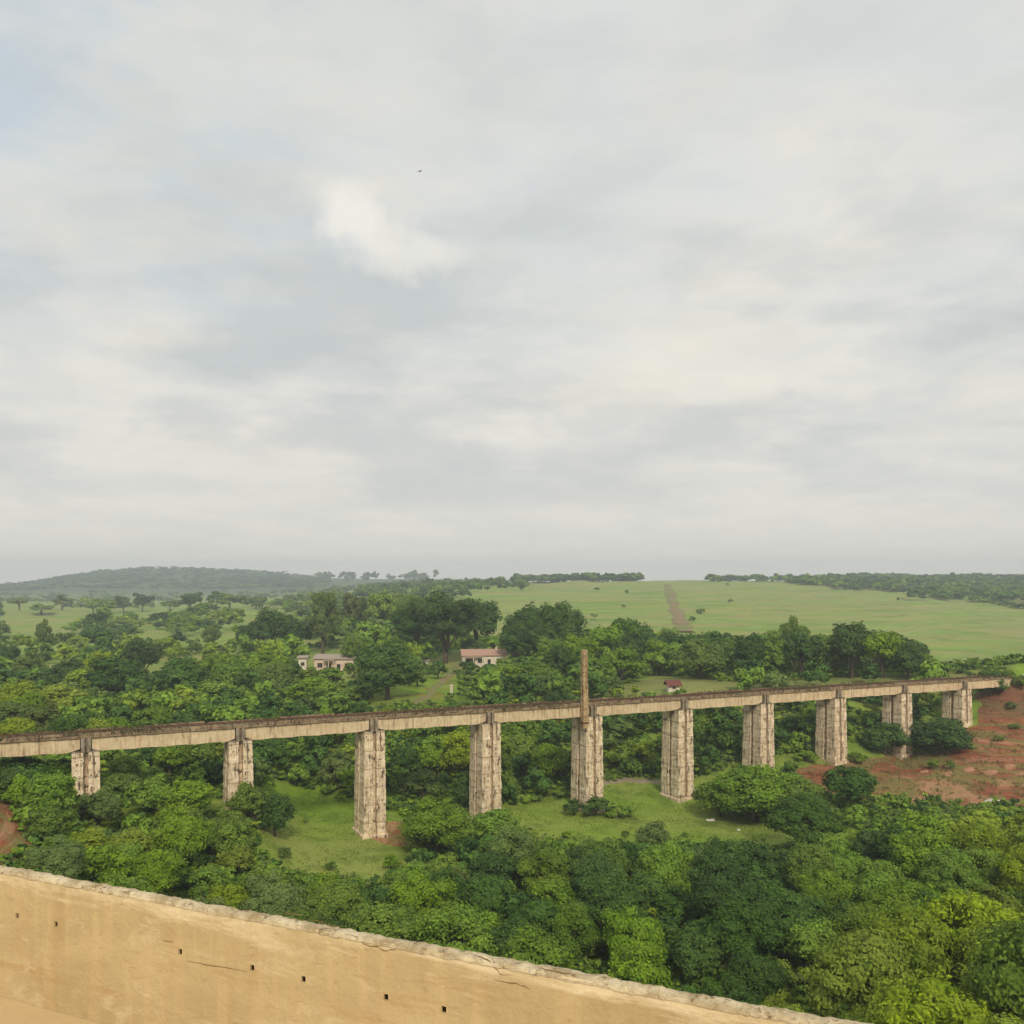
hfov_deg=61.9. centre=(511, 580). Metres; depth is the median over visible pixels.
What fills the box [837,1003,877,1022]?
tree
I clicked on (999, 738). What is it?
shrub
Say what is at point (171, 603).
tree
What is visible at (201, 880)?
tree
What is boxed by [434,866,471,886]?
tree
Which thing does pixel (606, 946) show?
tree
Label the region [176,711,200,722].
tree
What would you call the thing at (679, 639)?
tree
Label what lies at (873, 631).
tree
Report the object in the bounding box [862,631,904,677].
tree
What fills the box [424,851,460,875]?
tree
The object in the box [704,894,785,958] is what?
tree
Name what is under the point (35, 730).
tree
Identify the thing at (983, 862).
tree
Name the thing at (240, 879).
tree
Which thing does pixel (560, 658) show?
tree
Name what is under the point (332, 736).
tree
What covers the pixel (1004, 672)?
shrub
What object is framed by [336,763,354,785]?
tree
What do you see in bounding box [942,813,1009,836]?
tree
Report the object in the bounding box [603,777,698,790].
footpath
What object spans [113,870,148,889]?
tree
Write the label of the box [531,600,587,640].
tree
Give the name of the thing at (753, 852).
tree
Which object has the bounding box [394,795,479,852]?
tree
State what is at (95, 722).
tree
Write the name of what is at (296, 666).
tree
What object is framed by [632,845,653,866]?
tree
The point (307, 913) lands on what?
tree
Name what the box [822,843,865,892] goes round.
tree
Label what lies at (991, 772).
boulder
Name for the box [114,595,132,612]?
tree
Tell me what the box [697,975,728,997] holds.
shrub
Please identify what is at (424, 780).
tree
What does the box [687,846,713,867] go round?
tree
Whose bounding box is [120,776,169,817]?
tree
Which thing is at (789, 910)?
tree
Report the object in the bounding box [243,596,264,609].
tree
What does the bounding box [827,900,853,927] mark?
tree
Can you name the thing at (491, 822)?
tree
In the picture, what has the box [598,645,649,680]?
tree
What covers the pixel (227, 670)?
tree
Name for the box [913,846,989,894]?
tree
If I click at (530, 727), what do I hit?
tree
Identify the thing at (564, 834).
shrub
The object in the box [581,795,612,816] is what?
shrub
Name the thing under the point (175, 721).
tree
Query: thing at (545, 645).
tree
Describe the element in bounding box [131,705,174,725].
tree
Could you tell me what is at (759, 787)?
tree
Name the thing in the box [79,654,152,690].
tree
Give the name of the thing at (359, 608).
tree
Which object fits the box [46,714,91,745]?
tree
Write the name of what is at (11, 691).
tree
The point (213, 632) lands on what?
tree
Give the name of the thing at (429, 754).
tree
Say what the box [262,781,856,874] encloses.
meadow grass
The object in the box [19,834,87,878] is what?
tree
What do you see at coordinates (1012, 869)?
tree
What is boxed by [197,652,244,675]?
tree
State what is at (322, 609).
tree
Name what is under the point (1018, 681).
shrub
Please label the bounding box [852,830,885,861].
tree
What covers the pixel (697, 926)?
tree
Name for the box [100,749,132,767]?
tree
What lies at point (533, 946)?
tree
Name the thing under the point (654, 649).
tree
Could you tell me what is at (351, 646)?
tree
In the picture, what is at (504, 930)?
tree
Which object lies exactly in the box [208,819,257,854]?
tree
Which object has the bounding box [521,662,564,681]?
tree
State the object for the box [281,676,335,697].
tree
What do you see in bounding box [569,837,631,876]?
tree
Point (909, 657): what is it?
tree
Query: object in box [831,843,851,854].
tree
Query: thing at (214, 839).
tree
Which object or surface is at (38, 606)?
tree
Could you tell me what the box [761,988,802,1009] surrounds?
shrub
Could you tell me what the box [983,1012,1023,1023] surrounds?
tree
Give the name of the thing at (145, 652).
tree
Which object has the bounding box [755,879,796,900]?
tree
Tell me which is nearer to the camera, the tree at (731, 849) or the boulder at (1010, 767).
the tree at (731, 849)
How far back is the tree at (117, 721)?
132.32 m
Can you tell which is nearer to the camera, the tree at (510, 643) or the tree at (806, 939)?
the tree at (806, 939)
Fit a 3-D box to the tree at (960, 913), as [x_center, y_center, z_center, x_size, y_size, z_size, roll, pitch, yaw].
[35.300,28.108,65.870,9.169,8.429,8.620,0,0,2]
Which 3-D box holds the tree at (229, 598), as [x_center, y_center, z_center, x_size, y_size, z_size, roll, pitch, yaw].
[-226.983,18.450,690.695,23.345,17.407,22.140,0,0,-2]
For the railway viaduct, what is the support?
on the ground at (952, 629)
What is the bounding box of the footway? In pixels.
[0,997,99,1023]
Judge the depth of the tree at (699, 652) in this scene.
189.42 m
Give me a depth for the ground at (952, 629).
183.59 m
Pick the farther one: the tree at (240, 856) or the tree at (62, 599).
the tree at (62, 599)
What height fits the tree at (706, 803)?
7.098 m
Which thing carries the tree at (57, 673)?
on the ground at (952, 629)
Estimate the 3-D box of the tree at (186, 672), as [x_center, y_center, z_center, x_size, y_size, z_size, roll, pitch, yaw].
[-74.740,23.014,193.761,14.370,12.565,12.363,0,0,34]
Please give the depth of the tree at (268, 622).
301.35 m
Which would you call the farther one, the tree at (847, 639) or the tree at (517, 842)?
the tree at (847, 639)
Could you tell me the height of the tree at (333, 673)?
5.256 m
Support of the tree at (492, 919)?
on the ground at (952, 629)
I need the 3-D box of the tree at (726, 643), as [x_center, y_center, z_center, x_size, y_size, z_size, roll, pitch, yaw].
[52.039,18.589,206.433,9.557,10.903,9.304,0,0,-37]
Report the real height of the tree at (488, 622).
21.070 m
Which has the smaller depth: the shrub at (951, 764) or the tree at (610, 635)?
the shrub at (951, 764)
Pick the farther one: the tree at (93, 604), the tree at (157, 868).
the tree at (93, 604)
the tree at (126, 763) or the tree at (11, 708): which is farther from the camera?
the tree at (11, 708)
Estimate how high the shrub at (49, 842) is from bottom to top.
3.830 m
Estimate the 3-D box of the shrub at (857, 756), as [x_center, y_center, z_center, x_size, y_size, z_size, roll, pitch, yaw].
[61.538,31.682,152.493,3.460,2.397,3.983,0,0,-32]
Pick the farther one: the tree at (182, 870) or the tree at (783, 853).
the tree at (783, 853)
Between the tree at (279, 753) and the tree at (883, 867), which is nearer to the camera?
the tree at (883, 867)
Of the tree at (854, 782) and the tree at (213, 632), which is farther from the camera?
the tree at (213, 632)
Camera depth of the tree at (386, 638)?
196.03 m
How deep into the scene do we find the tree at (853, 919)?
72.71 m
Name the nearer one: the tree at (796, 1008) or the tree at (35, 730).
the tree at (796, 1008)
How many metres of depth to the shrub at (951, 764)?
147.11 m
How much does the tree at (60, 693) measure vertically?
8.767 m
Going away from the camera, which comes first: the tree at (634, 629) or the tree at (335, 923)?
the tree at (335, 923)
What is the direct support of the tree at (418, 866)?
on the ground at (952, 629)
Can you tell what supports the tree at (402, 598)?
on the ground at (952, 629)
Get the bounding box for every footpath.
[413,666,459,704]
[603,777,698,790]
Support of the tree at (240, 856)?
on the ground at (952, 629)
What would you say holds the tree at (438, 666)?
on the ground at (952, 629)
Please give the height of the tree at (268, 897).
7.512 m
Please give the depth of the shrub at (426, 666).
222.58 m
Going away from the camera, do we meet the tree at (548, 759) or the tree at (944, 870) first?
the tree at (944, 870)
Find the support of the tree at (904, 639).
on the ground at (952, 629)
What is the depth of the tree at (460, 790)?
126.56 m
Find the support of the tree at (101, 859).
on the ground at (952, 629)
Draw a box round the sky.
[0,0,1023,583]
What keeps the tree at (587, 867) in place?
on the ground at (952, 629)
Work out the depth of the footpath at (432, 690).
187.64 m
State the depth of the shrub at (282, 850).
101.21 m
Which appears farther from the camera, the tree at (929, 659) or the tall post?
the tree at (929, 659)
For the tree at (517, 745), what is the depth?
146.05 m
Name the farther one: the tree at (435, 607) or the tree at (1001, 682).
the tree at (435, 607)
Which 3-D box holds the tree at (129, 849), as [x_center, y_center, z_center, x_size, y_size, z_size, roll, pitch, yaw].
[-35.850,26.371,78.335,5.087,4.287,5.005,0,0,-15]
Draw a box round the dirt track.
[664,584,694,631]
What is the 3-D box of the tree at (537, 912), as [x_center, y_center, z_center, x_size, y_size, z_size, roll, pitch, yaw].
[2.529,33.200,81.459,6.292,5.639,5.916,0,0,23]
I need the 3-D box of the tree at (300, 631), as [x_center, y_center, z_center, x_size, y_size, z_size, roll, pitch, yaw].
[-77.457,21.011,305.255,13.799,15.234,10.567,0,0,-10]
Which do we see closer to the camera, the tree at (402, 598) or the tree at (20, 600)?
the tree at (402, 598)
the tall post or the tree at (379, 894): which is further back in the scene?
the tall post
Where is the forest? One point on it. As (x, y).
(997, 587)
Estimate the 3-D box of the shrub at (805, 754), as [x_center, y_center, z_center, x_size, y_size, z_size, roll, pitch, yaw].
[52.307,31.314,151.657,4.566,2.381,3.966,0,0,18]
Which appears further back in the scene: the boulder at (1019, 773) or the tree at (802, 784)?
the boulder at (1019, 773)
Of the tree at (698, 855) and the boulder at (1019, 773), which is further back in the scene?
the boulder at (1019, 773)
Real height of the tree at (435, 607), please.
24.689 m
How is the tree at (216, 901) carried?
on the ground at (952, 629)
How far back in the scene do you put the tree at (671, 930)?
75.76 m
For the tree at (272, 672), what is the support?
on the ground at (952, 629)
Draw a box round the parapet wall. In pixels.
[0,865,871,1023]
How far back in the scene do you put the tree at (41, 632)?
308.83 m
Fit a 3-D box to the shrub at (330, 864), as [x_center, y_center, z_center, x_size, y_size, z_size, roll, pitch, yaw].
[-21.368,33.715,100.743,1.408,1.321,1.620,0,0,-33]
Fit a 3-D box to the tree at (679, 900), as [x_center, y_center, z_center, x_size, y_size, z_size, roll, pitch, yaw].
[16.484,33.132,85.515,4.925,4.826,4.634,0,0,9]
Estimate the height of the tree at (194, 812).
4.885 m
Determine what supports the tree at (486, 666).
on the ground at (952, 629)
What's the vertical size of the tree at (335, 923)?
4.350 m
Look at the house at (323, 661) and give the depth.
238.15 m
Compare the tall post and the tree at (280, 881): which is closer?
the tree at (280, 881)
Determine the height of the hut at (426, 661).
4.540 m
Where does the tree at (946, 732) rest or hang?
on the ground at (952, 629)
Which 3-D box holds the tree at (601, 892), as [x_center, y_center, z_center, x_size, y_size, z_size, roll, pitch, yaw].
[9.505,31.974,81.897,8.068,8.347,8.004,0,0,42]
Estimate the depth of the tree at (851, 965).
57.57 m
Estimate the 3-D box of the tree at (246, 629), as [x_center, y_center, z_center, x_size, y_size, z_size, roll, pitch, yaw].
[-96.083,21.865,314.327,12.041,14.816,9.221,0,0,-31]
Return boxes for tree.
[0,644,21,661]
[0,679,49,703]
[0,700,28,718]
[0,712,11,723]
[0,717,35,734]
[0,756,45,775]
[0,766,34,804]
[0,772,30,804]
[6,597,28,609]
[11,649,48,673]
[12,689,45,708]
[12,860,45,871]
[13,728,36,733]
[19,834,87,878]
[20,770,77,807]
[22,805,77,835]
[23,700,61,732]
[28,603,54,614]
[34,619,54,662]
[34,657,91,688]
[39,683,90,712]
[43,757,71,775]
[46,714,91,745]
[52,595,74,609]
[70,825,112,848]
[74,788,121,825]
[74,842,135,881]
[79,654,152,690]
[79,718,113,729]
[80,629,121,644]
[82,648,114,671]
[84,600,99,613]
[86,773,148,797]
[91,598,116,608]
[98,716,134,727]
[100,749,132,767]
[100,873,156,892]
[105,750,142,776]
[106,843,143,869]
[108,826,154,854]
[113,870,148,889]
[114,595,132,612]
[119,636,164,668]
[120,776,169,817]
[125,849,181,893]
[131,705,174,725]
[132,593,154,611]
[143,846,192,890]
[149,804,215,857]
[151,655,210,690]
[152,745,190,776]
[154,806,208,830]
[159,599,179,610]
[160,779,215,810]
[163,719,185,723]
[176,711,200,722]
[176,863,230,898]
[178,592,203,605]
[183,742,217,765]
[188,895,225,905]
[189,815,222,855]
[191,679,249,697]
[193,602,220,615]
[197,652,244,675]
[200,625,221,641]
[206,591,224,609]
[206,883,250,909]
[208,656,244,685]
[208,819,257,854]
[211,742,223,759]
[214,807,251,829]
[215,593,246,609]
[215,844,255,875]
[221,781,269,817]
[229,870,266,896]
[235,621,265,646]
[238,869,308,914]
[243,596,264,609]
[243,647,298,673]
[249,606,295,641]
[250,793,298,836]
[251,862,300,885]
[252,738,293,766]
[255,660,295,694]
[275,619,314,655]
[275,879,304,898]
[279,904,331,926]
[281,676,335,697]
[291,663,301,675]
[297,665,319,679]
[302,879,371,924]
[305,590,341,653]
[305,873,340,895]
[316,707,345,739]
[318,667,344,681]
[318,749,353,782]
[323,682,363,701]
[324,914,346,928]
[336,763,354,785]
[339,592,369,622]
[340,634,365,657]
[340,900,421,940]
[343,662,360,678]
[353,638,428,699]
[360,885,396,907]
[366,593,399,621]
[372,871,408,904]
[374,634,408,652]
[387,746,421,772]
[387,859,430,881]
[387,870,459,916]
[390,598,441,644]
[393,593,422,608]
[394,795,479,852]
[397,768,448,797]
[404,591,487,663]
[407,898,500,956]
[410,670,427,685]
[412,743,442,769]
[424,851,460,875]
[426,660,447,678]
[427,866,471,904]
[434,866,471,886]
[436,726,469,770]
[449,770,469,810]
[459,661,479,669]
[463,806,520,838]
[465,875,516,913]
[469,598,502,648]
[469,849,520,881]
[469,909,502,942]
[470,894,503,922]
[475,663,503,672]
[476,664,530,682]
[484,919,547,955]
[485,823,539,879]
[492,920,574,968]
[493,658,517,666]
[497,626,532,657]
[499,603,554,656]
[501,733,539,765]
[501,752,519,786]
[504,720,541,743]
[507,897,559,934]
[516,845,573,893]
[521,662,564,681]
[530,875,580,910]
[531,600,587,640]
[531,742,569,777]
[532,634,566,656]
[534,848,569,874]
[537,645,574,673]
[544,687,572,721]
[544,901,604,959]
[561,628,600,643]
[562,632,599,662]
[562,871,649,925]
[564,750,571,771]
[566,843,585,875]
[568,848,626,902]
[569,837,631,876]
[586,623,625,653]
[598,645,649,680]
[600,903,668,963]
[601,929,609,951]
[604,938,673,988]
[607,617,652,642]
[607,634,646,662]
[615,838,644,869]
[627,869,671,910]
[631,839,696,893]
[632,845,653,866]
[634,820,670,844]
[636,629,668,667]
[642,637,669,674]
[652,884,700,923]
[658,917,681,959]
[663,631,686,652]
[669,634,727,678]
[670,930,723,985]
[679,917,721,944]
[684,631,719,668]
[685,851,766,929]
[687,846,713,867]
[691,834,750,878]
[693,710,702,734]
[694,775,744,816]
[702,763,800,821]
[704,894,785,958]
[716,635,740,674]
[718,953,790,1003]
[726,988,760,1004]
[733,633,765,659]
[738,839,778,867]
[746,860,783,887]
[754,889,831,954]
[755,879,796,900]
[759,631,797,668]
[762,790,849,845]
[771,1002,817,1014]
[772,615,810,669]
[774,844,800,871]
[779,775,826,801]
[779,839,840,885]
[781,628,825,677]
[782,916,842,966]
[792,867,858,916]
[800,926,920,1015]
[809,634,830,666]
[814,633,849,672]
[819,765,879,801]
[820,930,855,949]
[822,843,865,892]
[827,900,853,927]
[830,620,872,677]
[830,901,891,939]
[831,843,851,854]
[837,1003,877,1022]
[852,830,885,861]
[853,856,914,886]
[854,869,897,898]
[855,721,911,755]
[856,894,961,985]
[857,965,995,1023]
[859,877,930,916]
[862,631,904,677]
[869,629,886,661]
[875,825,919,869]
[882,636,908,648]
[887,824,953,881]
[888,887,965,931]
[889,641,925,679]
[893,808,948,843]
[905,724,927,747]
[907,716,977,751]
[910,881,943,894]
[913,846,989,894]
[916,888,1023,973]
[918,652,939,671]
[941,819,1014,854]
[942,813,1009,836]
[949,920,1017,988]
[958,973,1008,1011]
[959,910,1023,1023]
[961,847,1008,891]
[963,883,1023,917]
[977,670,1009,696]
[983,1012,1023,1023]
[992,842,1023,891]
[998,813,1023,844]
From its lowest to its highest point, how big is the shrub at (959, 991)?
3.055 m
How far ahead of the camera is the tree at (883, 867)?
86.99 m
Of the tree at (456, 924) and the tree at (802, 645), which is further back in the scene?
the tree at (802, 645)
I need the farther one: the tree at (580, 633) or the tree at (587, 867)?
the tree at (580, 633)
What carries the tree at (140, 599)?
on the ground at (952, 629)
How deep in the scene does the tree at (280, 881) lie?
80.87 m
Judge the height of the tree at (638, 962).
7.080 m
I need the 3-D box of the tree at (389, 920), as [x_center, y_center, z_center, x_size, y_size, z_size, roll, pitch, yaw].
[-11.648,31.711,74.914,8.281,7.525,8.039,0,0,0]
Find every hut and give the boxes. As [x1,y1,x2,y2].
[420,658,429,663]
[663,680,681,691]
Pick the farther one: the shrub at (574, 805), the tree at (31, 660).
the tree at (31, 660)
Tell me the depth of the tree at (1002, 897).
75.03 m
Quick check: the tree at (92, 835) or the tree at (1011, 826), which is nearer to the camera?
the tree at (92, 835)
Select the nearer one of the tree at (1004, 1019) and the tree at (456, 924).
the tree at (1004, 1019)
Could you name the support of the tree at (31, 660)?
on the ground at (952, 629)
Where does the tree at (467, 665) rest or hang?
on the ground at (952, 629)
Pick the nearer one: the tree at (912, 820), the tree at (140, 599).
the tree at (912, 820)
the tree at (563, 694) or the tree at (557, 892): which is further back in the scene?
the tree at (563, 694)
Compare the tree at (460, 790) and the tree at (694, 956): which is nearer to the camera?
the tree at (694, 956)
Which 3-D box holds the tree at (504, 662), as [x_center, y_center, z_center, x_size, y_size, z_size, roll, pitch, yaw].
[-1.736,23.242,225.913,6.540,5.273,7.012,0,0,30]
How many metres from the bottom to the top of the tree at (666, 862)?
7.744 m
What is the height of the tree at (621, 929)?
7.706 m
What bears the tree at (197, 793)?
on the ground at (952, 629)
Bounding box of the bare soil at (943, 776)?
[795,690,1023,806]
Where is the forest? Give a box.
[0,566,1023,646]
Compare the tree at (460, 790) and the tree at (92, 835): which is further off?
the tree at (460, 790)
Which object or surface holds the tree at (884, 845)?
on the ground at (952, 629)
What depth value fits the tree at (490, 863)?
93.40 m
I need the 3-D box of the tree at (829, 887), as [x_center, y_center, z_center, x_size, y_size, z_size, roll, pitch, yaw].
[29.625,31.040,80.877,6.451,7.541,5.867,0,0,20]
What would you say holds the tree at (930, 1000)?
on the ground at (952, 629)
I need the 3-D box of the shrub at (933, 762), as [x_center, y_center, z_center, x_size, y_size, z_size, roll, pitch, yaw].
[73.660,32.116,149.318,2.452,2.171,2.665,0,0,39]
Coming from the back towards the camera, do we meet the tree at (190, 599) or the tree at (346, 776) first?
the tree at (190, 599)
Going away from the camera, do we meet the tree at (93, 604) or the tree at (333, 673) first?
the tree at (333, 673)
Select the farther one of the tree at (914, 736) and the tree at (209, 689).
the tree at (209, 689)
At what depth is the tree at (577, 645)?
206.62 m
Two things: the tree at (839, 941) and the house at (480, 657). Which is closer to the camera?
the tree at (839, 941)
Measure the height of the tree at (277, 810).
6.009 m
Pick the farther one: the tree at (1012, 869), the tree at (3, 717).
the tree at (3, 717)
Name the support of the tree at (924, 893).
on the ground at (952, 629)
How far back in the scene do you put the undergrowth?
130.23 m
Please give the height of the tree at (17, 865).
4.653 m
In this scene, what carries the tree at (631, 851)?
on the ground at (952, 629)
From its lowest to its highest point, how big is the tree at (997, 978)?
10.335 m
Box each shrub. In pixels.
[44,834,83,849]
[278,847,291,857]
[324,861,337,869]
[381,854,398,868]
[418,663,431,672]
[561,831,570,836]
[562,798,583,814]
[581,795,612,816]
[604,803,636,816]
[622,830,629,836]
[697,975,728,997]
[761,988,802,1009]
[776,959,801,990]
[793,750,819,761]
[846,751,867,762]
[926,757,939,768]
[945,761,955,768]
[949,987,968,1001]
[992,736,1004,740]
[997,669,1016,678]
[1006,701,1017,708]
[1008,724,1021,728]
[1013,674,1023,689]
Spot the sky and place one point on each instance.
(661, 290)
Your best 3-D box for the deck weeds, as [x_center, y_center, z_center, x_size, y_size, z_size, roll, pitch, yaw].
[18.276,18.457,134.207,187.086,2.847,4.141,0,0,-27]
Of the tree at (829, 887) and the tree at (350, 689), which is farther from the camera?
the tree at (350, 689)
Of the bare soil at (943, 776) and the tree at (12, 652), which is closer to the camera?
the bare soil at (943, 776)
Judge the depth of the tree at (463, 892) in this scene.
86.03 m
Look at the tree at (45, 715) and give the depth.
127.48 m
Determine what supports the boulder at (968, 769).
on the ground at (952, 629)
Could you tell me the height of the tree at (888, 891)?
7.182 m
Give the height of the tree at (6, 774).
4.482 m
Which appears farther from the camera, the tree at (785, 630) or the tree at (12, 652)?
the tree at (12, 652)
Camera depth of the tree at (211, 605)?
638.89 m
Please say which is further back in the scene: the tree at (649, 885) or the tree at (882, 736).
the tree at (882, 736)
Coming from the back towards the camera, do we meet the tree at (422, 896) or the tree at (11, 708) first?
the tree at (11, 708)
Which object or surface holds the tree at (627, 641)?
on the ground at (952, 629)
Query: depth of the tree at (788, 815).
104.22 m
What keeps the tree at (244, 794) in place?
on the ground at (952, 629)
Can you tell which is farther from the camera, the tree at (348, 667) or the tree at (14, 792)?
the tree at (348, 667)
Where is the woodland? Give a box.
[0,580,1023,993]
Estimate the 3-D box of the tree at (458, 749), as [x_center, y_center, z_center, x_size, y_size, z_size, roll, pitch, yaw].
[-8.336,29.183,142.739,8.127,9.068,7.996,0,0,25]
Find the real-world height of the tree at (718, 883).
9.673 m
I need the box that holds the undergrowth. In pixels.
[0,632,1023,1016]
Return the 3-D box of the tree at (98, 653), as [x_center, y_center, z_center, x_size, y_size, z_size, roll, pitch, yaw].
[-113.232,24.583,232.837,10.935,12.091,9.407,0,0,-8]
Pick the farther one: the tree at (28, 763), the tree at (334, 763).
the tree at (334, 763)
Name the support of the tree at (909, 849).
on the ground at (952, 629)
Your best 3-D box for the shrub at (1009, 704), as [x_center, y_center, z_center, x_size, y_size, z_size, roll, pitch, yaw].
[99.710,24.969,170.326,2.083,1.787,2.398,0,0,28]
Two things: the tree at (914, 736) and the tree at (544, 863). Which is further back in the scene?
the tree at (914, 736)
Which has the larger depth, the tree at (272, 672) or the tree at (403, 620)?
the tree at (403, 620)
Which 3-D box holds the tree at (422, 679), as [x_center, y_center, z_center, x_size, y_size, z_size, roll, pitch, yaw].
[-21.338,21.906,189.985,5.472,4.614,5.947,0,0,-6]
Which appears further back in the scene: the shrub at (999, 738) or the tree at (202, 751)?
the shrub at (999, 738)
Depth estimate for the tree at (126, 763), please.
108.30 m
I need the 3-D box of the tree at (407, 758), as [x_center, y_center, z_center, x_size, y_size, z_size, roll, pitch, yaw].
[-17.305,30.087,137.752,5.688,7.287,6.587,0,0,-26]
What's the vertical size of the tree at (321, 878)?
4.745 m
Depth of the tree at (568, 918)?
76.53 m
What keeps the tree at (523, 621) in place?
on the ground at (952, 629)
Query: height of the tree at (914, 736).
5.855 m
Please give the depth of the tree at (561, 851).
96.44 m
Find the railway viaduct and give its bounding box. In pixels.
[0,674,1023,839]
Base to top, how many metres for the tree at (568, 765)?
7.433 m
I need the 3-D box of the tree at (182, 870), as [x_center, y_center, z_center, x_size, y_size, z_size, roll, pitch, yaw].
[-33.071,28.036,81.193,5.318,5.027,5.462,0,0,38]
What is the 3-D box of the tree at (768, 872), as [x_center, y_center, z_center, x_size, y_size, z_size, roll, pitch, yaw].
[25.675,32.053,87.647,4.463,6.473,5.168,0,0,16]
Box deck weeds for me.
[0,674,1011,740]
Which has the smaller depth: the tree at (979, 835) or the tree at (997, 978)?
the tree at (997, 978)
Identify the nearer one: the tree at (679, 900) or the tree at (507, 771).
the tree at (679, 900)
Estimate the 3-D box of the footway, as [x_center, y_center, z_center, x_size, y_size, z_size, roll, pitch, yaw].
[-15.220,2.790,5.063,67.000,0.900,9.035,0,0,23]
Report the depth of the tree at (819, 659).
212.21 m
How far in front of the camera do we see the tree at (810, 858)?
87.68 m
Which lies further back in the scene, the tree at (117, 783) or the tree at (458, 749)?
the tree at (458, 749)
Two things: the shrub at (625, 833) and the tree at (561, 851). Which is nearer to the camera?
the tree at (561, 851)
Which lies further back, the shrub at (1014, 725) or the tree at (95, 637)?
the tree at (95, 637)
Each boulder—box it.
[962,767,974,771]
[982,769,997,774]
[1001,764,1015,769]
[1014,772,1023,776]
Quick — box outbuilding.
[297,655,309,669]
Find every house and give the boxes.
[312,654,357,670]
[459,647,507,666]
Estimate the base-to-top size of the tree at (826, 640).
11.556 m
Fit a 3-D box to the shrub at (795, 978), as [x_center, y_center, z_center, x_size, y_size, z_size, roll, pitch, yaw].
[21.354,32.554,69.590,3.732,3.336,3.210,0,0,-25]
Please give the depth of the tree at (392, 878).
87.96 m
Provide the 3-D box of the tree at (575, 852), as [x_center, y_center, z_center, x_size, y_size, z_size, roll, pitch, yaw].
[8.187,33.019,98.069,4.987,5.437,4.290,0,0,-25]
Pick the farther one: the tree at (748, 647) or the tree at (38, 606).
the tree at (38, 606)
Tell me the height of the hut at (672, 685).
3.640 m
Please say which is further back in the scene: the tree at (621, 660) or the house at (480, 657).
the house at (480, 657)
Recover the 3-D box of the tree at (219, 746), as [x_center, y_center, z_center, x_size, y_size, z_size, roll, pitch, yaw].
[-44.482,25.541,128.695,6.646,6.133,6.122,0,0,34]
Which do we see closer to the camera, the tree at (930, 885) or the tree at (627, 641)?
the tree at (930, 885)
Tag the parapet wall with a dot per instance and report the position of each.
(103, 953)
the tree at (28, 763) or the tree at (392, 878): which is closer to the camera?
the tree at (392, 878)
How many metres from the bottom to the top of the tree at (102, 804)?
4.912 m
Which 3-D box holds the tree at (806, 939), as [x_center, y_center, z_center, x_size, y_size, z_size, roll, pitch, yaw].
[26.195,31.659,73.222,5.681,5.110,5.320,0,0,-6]
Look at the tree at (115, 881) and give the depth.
64.64 m
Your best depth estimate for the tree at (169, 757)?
115.46 m
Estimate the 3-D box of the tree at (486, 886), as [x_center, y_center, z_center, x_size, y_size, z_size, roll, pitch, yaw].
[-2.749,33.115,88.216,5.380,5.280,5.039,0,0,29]
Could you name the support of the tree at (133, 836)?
on the ground at (952, 629)
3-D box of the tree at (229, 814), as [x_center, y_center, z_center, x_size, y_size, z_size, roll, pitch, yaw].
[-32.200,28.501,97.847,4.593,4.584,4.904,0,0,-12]
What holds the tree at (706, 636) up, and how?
on the ground at (952, 629)
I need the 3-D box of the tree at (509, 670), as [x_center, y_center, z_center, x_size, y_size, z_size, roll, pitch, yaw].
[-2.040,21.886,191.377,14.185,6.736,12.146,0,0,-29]
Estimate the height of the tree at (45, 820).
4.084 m
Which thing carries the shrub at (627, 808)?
on the ground at (952, 629)
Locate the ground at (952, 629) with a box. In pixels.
[0,569,1023,1017]
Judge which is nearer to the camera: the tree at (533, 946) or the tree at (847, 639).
the tree at (533, 946)
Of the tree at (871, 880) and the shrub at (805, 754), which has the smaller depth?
the tree at (871, 880)
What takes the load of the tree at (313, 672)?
on the ground at (952, 629)
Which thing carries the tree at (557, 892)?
on the ground at (952, 629)
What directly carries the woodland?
on the ground at (952, 629)
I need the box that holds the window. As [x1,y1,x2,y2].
[317,663,322,667]
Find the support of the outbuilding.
on the ground at (952, 629)
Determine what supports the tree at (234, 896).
on the ground at (952, 629)
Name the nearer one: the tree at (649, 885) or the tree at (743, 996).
the tree at (743, 996)
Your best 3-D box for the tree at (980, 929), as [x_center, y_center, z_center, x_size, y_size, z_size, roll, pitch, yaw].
[35.093,27.501,59.830,7.352,7.175,7.573,0,0,40]
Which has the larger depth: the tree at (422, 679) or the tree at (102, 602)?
the tree at (102, 602)
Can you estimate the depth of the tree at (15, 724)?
118.31 m
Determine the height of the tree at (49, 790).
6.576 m
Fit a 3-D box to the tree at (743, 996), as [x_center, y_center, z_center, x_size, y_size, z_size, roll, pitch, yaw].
[17.458,32.660,64.257,3.150,3.500,3.349,0,0,38]
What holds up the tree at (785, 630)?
on the ground at (952, 629)
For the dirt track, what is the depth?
512.25 m
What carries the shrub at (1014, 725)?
on the ground at (952, 629)
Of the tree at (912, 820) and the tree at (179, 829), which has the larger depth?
the tree at (912, 820)
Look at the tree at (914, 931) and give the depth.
62.14 m
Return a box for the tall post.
[580,650,588,728]
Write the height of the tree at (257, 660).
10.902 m
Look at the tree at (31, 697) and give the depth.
147.04 m
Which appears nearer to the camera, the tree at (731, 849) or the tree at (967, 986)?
the tree at (967, 986)
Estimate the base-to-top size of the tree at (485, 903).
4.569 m
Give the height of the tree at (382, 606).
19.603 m
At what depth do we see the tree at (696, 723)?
155.99 m
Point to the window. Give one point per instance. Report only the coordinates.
(319, 665)
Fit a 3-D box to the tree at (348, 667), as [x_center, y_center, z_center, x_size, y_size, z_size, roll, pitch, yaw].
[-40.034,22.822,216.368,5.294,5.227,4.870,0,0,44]
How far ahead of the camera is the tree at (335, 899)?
79.51 m
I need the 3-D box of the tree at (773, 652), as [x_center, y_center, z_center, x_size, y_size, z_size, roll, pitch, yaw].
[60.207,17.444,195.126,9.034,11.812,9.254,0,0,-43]
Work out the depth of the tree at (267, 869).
86.51 m
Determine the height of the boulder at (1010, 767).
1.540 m

